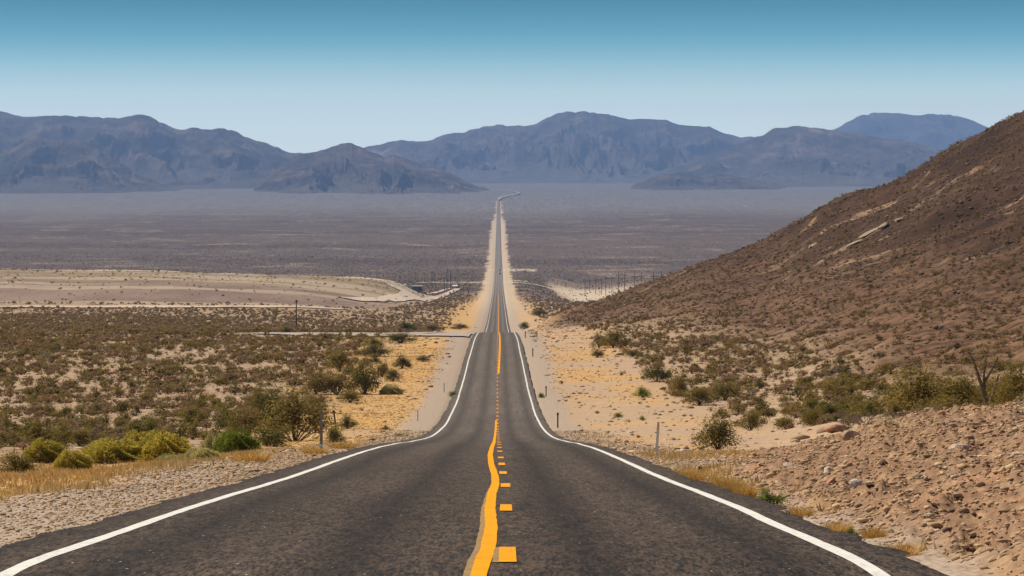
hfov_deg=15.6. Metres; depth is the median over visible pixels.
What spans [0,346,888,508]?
dry grass
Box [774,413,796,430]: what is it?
creosote bush
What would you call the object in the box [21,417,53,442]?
creosote bush
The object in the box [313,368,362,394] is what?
creosote bush
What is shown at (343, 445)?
grass tuft
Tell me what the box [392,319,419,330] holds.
creosote bush
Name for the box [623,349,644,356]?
creosote bush
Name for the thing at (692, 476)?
grass tuft
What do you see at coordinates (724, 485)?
grass tuft
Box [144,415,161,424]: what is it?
creosote bush
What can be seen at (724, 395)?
creosote bush
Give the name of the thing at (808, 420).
creosote bush
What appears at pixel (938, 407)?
dry shrub
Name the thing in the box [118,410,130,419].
creosote bush
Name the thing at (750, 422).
creosote bush
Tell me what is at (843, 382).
creosote bush
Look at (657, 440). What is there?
marker post
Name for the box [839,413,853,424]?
creosote bush
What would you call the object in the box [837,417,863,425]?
dry shrub
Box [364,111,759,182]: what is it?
mountain range
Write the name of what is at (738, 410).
creosote bush
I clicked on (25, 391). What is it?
creosote bush
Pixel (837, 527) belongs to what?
grass tuft
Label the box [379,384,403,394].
rabbitbrush
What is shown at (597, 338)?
creosote bush
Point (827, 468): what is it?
boulder
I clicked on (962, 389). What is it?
creosote bush
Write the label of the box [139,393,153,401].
creosote bush
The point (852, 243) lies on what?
rock ledge
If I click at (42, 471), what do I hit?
dry grass
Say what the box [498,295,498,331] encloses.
line
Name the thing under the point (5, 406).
creosote bush
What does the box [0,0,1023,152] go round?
sky
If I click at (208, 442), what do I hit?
rabbitbrush
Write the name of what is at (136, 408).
creosote bush
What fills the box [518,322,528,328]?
creosote bush
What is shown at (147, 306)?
dirt track
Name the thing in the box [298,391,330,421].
creosote bush
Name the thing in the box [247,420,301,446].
creosote bush
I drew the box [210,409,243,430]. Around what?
creosote bush
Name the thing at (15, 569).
road edge line
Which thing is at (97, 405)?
creosote bush
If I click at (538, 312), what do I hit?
creosote bush
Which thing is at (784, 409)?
creosote bush
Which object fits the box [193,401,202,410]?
creosote bush
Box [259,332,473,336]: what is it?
side road
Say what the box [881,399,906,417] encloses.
creosote bush
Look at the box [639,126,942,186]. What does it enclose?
mountain range
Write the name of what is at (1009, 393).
creosote bush
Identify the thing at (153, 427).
creosote bush
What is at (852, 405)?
creosote bush
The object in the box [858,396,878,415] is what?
creosote bush
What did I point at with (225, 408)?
creosote bush
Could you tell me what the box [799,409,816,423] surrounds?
creosote bush
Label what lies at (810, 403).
creosote bush
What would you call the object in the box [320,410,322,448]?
wooden post
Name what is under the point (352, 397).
creosote bush
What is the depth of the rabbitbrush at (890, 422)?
85.49 m
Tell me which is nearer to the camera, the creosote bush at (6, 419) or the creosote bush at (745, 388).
the creosote bush at (6, 419)
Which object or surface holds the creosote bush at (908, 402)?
on the ground at (426, 416)
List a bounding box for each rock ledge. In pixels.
[846,239,861,246]
[859,227,878,238]
[877,222,889,228]
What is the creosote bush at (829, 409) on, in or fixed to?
on the ground at (426, 416)
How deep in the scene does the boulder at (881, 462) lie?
57.44 m
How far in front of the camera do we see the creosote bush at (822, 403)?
240.89 m
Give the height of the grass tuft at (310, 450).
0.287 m
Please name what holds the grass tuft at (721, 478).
on the ground at (426, 416)
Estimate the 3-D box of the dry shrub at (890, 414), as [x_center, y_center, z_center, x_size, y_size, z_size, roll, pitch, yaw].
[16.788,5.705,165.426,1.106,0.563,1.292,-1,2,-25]
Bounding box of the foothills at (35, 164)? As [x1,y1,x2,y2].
[0,136,182,193]
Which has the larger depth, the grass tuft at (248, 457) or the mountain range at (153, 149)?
the mountain range at (153, 149)
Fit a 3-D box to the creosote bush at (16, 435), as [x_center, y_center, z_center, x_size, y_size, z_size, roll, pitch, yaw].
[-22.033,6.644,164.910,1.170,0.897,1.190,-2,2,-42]
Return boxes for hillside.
[550,113,1023,384]
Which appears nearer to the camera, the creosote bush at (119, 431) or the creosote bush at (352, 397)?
the creosote bush at (119, 431)
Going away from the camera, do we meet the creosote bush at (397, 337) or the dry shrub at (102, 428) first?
the dry shrub at (102, 428)
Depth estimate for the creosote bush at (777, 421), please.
231.10 m
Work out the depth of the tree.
157.04 m
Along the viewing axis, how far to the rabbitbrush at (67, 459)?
114.13 m
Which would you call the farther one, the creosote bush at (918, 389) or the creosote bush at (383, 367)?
the creosote bush at (383, 367)
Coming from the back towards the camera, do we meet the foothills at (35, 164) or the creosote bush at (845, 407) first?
the foothills at (35, 164)
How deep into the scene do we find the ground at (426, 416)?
409.79 m
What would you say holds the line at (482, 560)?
on the road at (406, 508)
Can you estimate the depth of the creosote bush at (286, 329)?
717.86 m
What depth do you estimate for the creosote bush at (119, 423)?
262.94 m
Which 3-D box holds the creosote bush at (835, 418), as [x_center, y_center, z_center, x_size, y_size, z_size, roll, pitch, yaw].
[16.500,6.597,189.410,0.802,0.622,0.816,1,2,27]
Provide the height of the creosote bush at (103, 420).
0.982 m
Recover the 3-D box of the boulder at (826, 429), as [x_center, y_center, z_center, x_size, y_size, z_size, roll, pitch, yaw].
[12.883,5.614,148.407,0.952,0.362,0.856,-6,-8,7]
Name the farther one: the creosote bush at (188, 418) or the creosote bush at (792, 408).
the creosote bush at (188, 418)
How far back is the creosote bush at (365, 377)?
381.38 m
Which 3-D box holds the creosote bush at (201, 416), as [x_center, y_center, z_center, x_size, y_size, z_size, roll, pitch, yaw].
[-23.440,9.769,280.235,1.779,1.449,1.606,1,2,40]
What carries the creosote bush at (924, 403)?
on the ground at (426, 416)
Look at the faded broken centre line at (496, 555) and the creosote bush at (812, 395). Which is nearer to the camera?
the faded broken centre line at (496, 555)
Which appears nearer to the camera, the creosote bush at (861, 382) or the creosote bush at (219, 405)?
the creosote bush at (861, 382)
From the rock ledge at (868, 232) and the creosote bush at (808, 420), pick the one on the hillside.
the rock ledge at (868, 232)
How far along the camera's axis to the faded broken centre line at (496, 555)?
32.62 m
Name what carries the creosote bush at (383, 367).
on the ground at (426, 416)
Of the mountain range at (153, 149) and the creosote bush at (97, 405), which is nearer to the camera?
the creosote bush at (97, 405)
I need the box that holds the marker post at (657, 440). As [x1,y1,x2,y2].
[655,422,659,455]
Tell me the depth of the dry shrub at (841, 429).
131.98 m
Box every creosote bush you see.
[0,401,11,411]
[0,414,12,426]
[0,432,10,443]
[0,448,43,472]
[4,420,24,431]
[6,430,21,442]
[12,420,39,436]
[16,419,43,436]
[20,387,30,394]
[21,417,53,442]
[25,397,40,412]
[26,393,40,402]
[33,383,43,395]
[35,422,52,435]
[38,413,53,426]
[40,403,57,413]
[44,423,73,440]
[50,424,77,440]
[51,435,63,447]
[54,427,72,444]
[56,405,71,417]
[63,426,94,445]
[65,413,79,420]
[80,415,105,429]
[86,399,104,411]
[87,388,104,398]
[97,416,111,424]
[108,386,125,397]
[112,399,129,413]
[113,418,128,428]
[114,426,128,434]
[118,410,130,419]
[122,418,142,433]
[124,417,150,434]
[125,379,137,389]
[128,404,143,415]
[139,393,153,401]
[141,418,156,426]
[142,418,160,431]
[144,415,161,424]
[154,425,177,434]
[156,410,172,424]
[163,380,175,387]
[168,405,212,418]
[169,423,188,438]
[174,378,189,393]
[178,414,198,424]
[182,417,202,437]
[190,410,209,425]
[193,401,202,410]
[197,392,208,400]
[197,430,206,439]
[203,424,223,436]
[209,395,222,406]
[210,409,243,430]
[212,403,227,411]
[215,405,234,413]
[221,402,264,437]
[224,382,241,394]
[239,385,275,408]
[247,377,341,441]
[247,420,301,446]
[250,378,289,427]
[280,325,293,331]
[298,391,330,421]
[299,370,332,393]
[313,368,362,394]
[323,345,356,370]
[323,422,345,442]
[334,387,361,402]
[335,412,360,428]
[344,359,383,393]
[356,342,396,356]
[359,336,385,346]
[371,356,382,362]
[372,358,392,376]
[383,330,426,343]
[383,368,403,381]
[390,353,413,367]
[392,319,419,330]
[415,355,432,361]
[421,322,445,330]
[450,322,468,328]
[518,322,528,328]
[529,307,550,316]
[589,331,606,347]
[590,348,603,357]
[594,326,635,347]
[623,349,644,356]
[631,385,652,397]
[639,361,675,381]
[667,372,693,392]
[678,385,719,405]
[685,409,744,450]
[692,380,744,400]
[712,404,731,418]
[728,402,746,414]
[733,407,765,430]
[741,383,754,391]
[749,395,766,405]
[750,485,789,504]
[751,378,766,388]
[752,400,770,414]
[771,416,787,426]
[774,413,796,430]
[777,404,788,415]
[784,404,805,414]
[789,383,805,397]
[796,377,812,383]
[797,405,824,427]
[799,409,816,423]
[800,391,818,401]
[801,395,820,409]
[802,398,819,411]
[814,397,833,409]
[817,400,844,416]
[818,413,832,421]
[820,380,836,395]
[829,412,843,421]
[831,355,846,364]
[832,386,847,397]
[832,397,848,408]
[836,375,848,387]
[838,400,854,413]
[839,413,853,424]
[840,364,854,374]
[841,379,859,388]
[842,381,856,397]
[843,525,860,534]
[846,398,861,413]
[849,395,865,404]
[851,402,875,414]
[853,378,867,388]
[854,400,873,409]
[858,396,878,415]
[861,376,876,389]
[864,373,878,380]
[868,401,886,408]
[871,360,951,411]
[872,379,891,395]
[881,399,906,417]
[900,394,923,410]
[907,398,936,413]
[925,368,991,408]
[935,394,962,410]
[970,392,999,405]
[979,356,1023,405]
[983,391,1000,403]
[986,385,1003,400]
[996,361,1006,371]
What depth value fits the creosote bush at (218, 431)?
220.61 m
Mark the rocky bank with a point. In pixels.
(970, 520)
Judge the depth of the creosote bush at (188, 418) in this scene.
266.15 m
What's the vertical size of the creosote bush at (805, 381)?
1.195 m
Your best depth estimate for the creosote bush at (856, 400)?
232.34 m
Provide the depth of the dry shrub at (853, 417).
134.61 m
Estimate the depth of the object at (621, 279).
2801.28 m
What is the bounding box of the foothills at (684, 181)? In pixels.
[629,172,786,189]
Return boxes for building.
[411,286,421,290]
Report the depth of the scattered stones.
661.89 m
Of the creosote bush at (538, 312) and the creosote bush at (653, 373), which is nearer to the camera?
the creosote bush at (653, 373)
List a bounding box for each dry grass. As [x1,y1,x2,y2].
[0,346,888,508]
[0,418,1008,557]
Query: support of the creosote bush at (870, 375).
on the ground at (426, 416)
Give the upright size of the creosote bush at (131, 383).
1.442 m
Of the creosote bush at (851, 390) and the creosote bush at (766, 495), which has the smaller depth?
the creosote bush at (766, 495)
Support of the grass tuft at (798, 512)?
on the ground at (426, 416)
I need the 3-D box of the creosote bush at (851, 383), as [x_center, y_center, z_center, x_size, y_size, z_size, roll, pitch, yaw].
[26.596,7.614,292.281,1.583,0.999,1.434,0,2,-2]
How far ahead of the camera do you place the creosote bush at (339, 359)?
449.92 m
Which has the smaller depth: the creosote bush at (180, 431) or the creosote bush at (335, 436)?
the creosote bush at (335, 436)
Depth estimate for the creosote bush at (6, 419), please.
259.65 m
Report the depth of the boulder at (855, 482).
50.53 m
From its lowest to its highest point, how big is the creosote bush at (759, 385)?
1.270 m
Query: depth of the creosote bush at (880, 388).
255.99 m
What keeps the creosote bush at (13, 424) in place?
on the ground at (426, 416)
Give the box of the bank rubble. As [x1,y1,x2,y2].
[691,400,1023,575]
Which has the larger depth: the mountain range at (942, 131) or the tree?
the mountain range at (942, 131)
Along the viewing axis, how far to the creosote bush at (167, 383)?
395.80 m
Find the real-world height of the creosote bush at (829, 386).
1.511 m
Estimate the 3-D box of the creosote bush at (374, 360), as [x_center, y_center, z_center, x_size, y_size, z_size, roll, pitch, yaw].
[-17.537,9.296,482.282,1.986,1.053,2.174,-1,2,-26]
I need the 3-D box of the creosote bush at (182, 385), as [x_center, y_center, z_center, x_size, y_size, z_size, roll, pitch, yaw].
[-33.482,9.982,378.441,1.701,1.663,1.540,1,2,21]
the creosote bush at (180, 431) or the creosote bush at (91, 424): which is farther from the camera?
the creosote bush at (91, 424)
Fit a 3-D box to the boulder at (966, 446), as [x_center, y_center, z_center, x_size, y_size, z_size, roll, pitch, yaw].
[6.857,2.465,57.355,0.300,0.138,0.300,2,2,42]
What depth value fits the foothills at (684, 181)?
16314.66 m
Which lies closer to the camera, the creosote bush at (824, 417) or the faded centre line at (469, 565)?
the faded centre line at (469, 565)
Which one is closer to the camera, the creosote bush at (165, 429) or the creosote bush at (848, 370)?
the creosote bush at (165, 429)
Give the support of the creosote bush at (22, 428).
on the ground at (426, 416)
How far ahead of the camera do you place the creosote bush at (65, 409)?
301.04 m
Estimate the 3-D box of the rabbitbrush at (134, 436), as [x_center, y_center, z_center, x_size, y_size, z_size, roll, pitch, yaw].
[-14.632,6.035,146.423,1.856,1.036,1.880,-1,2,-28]
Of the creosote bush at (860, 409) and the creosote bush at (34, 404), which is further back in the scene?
the creosote bush at (34, 404)
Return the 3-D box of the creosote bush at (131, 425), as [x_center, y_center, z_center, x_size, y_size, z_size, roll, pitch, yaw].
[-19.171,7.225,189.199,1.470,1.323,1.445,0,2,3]
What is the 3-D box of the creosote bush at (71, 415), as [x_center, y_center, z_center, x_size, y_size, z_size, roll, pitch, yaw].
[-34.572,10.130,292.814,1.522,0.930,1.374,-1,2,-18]
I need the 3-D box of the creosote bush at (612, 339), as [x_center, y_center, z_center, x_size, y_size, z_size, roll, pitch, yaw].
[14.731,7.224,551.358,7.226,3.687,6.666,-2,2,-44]
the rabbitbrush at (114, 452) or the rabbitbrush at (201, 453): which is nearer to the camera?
the rabbitbrush at (201, 453)
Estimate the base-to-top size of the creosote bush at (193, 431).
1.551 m
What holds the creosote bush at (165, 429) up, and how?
on the ground at (426, 416)
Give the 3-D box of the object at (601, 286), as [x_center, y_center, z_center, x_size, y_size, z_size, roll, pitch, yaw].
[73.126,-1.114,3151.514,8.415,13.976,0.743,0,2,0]
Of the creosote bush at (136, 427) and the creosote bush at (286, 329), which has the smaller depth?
the creosote bush at (136, 427)
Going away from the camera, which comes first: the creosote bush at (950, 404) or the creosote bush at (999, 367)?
the creosote bush at (950, 404)
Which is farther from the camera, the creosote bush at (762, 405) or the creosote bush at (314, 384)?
the creosote bush at (314, 384)
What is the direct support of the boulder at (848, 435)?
on the rocky bank
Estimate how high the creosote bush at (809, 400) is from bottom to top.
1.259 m
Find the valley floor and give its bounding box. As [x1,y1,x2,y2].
[0,183,873,268]
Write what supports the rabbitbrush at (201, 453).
on the ground at (426, 416)
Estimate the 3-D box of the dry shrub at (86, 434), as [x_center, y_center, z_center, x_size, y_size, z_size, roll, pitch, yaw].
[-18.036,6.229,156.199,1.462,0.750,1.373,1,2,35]
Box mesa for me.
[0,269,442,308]
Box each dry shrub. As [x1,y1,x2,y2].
[23,416,40,421]
[68,428,98,443]
[92,425,109,432]
[825,410,850,419]
[829,423,854,431]
[832,396,851,403]
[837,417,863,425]
[841,410,882,424]
[879,411,901,418]
[914,406,947,411]
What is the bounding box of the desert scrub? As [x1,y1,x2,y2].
[0,110,1023,453]
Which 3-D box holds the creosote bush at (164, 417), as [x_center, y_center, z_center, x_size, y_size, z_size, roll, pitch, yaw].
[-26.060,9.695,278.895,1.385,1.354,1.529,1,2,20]
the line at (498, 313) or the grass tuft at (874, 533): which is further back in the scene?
the line at (498, 313)
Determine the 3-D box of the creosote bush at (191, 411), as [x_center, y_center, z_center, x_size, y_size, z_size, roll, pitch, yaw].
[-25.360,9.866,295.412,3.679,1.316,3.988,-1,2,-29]
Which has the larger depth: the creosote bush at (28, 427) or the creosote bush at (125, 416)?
the creosote bush at (125, 416)
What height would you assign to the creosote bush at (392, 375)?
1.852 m
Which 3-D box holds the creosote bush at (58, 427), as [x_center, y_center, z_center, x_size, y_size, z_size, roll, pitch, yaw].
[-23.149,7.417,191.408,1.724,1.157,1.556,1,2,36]
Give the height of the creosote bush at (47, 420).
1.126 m
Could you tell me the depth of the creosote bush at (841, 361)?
392.95 m
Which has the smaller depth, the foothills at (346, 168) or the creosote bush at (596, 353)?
the creosote bush at (596, 353)
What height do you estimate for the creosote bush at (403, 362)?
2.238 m
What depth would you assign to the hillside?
718.64 m
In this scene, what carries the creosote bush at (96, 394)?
on the ground at (426, 416)
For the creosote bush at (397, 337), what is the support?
on the ground at (426, 416)
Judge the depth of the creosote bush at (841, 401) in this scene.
242.02 m
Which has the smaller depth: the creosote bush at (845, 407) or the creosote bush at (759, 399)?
the creosote bush at (845, 407)
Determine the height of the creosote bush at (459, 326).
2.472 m
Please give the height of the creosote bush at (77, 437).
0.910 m
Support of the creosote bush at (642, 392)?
on the ground at (426, 416)
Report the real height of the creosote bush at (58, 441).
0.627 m
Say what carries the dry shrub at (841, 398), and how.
on the ground at (426, 416)
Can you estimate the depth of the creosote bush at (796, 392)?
318.64 m
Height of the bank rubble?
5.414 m
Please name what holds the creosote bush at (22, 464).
on the ground at (426, 416)
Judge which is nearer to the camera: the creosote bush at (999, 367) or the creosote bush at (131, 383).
the creosote bush at (999, 367)
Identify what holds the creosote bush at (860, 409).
on the ground at (426, 416)
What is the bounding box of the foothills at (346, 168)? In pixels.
[254,143,489,194]
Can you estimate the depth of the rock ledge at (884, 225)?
773.07 m
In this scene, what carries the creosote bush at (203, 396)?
on the ground at (426, 416)
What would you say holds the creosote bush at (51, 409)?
on the ground at (426, 416)
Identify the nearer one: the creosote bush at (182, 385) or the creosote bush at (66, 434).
the creosote bush at (66, 434)
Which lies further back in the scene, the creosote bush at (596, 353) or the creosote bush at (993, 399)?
the creosote bush at (596, 353)
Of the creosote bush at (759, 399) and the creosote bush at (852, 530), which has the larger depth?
the creosote bush at (759, 399)
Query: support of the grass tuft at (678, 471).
on the ground at (426, 416)
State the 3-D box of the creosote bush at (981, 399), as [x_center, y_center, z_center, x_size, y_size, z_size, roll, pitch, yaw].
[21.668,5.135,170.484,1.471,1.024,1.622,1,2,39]
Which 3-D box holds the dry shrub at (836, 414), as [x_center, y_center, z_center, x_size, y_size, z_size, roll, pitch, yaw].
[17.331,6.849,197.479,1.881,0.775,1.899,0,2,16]
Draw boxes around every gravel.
[0,429,865,539]
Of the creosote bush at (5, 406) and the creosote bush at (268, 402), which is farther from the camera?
the creosote bush at (5, 406)
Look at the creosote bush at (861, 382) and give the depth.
283.62 m
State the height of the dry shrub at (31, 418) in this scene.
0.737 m
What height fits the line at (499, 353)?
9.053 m
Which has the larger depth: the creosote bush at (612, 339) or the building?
the building
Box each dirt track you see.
[0,305,345,308]
[344,283,422,300]
[418,288,460,301]
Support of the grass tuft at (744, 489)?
on the ground at (426, 416)
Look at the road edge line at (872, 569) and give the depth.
42.36 m
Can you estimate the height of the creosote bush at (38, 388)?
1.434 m
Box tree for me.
[949,336,1015,404]
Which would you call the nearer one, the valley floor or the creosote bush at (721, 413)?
the creosote bush at (721, 413)
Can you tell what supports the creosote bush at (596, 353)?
on the ground at (426, 416)
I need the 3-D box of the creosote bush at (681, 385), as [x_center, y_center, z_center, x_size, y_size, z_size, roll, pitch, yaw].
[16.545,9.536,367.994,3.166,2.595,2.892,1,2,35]
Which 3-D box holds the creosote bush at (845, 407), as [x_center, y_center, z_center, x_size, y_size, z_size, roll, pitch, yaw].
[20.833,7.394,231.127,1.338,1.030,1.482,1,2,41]
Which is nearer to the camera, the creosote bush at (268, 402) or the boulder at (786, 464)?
the boulder at (786, 464)
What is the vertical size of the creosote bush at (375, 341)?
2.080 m
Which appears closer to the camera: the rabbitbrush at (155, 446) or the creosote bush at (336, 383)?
the rabbitbrush at (155, 446)
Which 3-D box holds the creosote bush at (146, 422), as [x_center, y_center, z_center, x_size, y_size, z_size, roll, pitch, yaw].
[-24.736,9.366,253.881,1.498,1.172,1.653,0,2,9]
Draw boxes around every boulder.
[783,462,794,467]
[824,424,846,432]
[824,467,831,472]
[826,478,836,484]
[842,430,860,440]
[849,478,861,487]
[876,459,887,465]
[947,444,969,450]
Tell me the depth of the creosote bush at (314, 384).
381.37 m
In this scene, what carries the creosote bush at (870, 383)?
on the ground at (426, 416)
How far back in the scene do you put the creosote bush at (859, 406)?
209.20 m
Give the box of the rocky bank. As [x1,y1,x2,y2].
[730,402,1023,575]
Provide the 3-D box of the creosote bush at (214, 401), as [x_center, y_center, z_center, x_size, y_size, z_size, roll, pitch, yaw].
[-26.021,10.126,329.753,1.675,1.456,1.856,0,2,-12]
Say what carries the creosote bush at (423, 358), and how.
on the ground at (426, 416)
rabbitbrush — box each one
[22,437,66,462]
[52,449,93,469]
[79,437,141,463]
[119,429,153,444]
[133,429,191,461]
[155,453,188,461]
[183,446,219,459]
[197,432,232,451]
[211,427,261,453]
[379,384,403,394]
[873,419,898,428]
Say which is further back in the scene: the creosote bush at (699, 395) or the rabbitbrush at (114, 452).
the creosote bush at (699, 395)
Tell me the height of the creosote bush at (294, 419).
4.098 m
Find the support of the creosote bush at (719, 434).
on the ground at (426, 416)
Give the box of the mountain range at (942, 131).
[834,112,987,149]
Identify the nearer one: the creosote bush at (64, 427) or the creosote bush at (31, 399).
the creosote bush at (64, 427)
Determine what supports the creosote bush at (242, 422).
on the ground at (426, 416)
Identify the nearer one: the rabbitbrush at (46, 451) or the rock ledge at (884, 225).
the rabbitbrush at (46, 451)
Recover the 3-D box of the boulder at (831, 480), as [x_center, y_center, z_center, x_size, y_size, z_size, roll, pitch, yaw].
[4.688,2.873,55.121,0.157,0.136,0.187,1,2,40]
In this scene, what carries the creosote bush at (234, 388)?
on the ground at (426, 416)
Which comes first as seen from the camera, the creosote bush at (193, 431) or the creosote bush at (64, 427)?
the creosote bush at (64, 427)
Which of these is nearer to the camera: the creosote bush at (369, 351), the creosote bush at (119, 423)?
the creosote bush at (119, 423)
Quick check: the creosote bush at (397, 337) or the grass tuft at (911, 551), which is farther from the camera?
the creosote bush at (397, 337)
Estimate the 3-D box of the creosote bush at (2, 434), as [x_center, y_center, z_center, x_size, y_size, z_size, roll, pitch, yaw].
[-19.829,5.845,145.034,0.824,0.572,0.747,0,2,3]
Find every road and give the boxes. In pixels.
[0,200,948,575]
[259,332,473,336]
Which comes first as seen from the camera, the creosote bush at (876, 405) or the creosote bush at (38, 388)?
the creosote bush at (876, 405)
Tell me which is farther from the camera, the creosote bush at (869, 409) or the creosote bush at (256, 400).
the creosote bush at (256, 400)
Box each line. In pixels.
[0,280,494,575]
[463,488,498,575]
[470,420,498,575]
[492,483,510,561]
[497,336,516,561]
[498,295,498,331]
[498,332,500,372]
[501,271,889,575]
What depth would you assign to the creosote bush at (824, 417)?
204.46 m
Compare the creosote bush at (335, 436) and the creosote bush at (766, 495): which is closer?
the creosote bush at (766, 495)
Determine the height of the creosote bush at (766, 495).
0.373 m
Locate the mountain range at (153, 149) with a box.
[0,111,304,188]
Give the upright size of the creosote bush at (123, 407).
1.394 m
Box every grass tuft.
[219,450,274,461]
[296,445,332,453]
[319,441,362,448]
[662,467,693,473]
[674,469,709,480]
[703,474,734,485]
[710,477,749,489]
[726,480,761,496]
[783,504,817,516]
[818,520,855,531]
[854,526,894,538]
[871,540,926,556]
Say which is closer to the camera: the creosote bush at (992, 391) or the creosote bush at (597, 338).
the creosote bush at (992, 391)
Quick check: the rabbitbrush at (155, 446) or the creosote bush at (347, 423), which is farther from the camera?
the creosote bush at (347, 423)
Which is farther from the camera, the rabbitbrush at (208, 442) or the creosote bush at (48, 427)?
the creosote bush at (48, 427)
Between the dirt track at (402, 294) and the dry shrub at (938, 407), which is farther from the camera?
the dirt track at (402, 294)
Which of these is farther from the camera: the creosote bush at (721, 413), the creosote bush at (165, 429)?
the creosote bush at (721, 413)
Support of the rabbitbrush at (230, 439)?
on the ground at (426, 416)
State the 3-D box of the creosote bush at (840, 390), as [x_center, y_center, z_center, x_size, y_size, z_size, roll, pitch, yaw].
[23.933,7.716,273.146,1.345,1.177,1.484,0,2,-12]
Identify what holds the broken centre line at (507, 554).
on the road at (406, 508)
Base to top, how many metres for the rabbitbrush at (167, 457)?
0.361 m
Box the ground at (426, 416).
[0,268,1023,575]

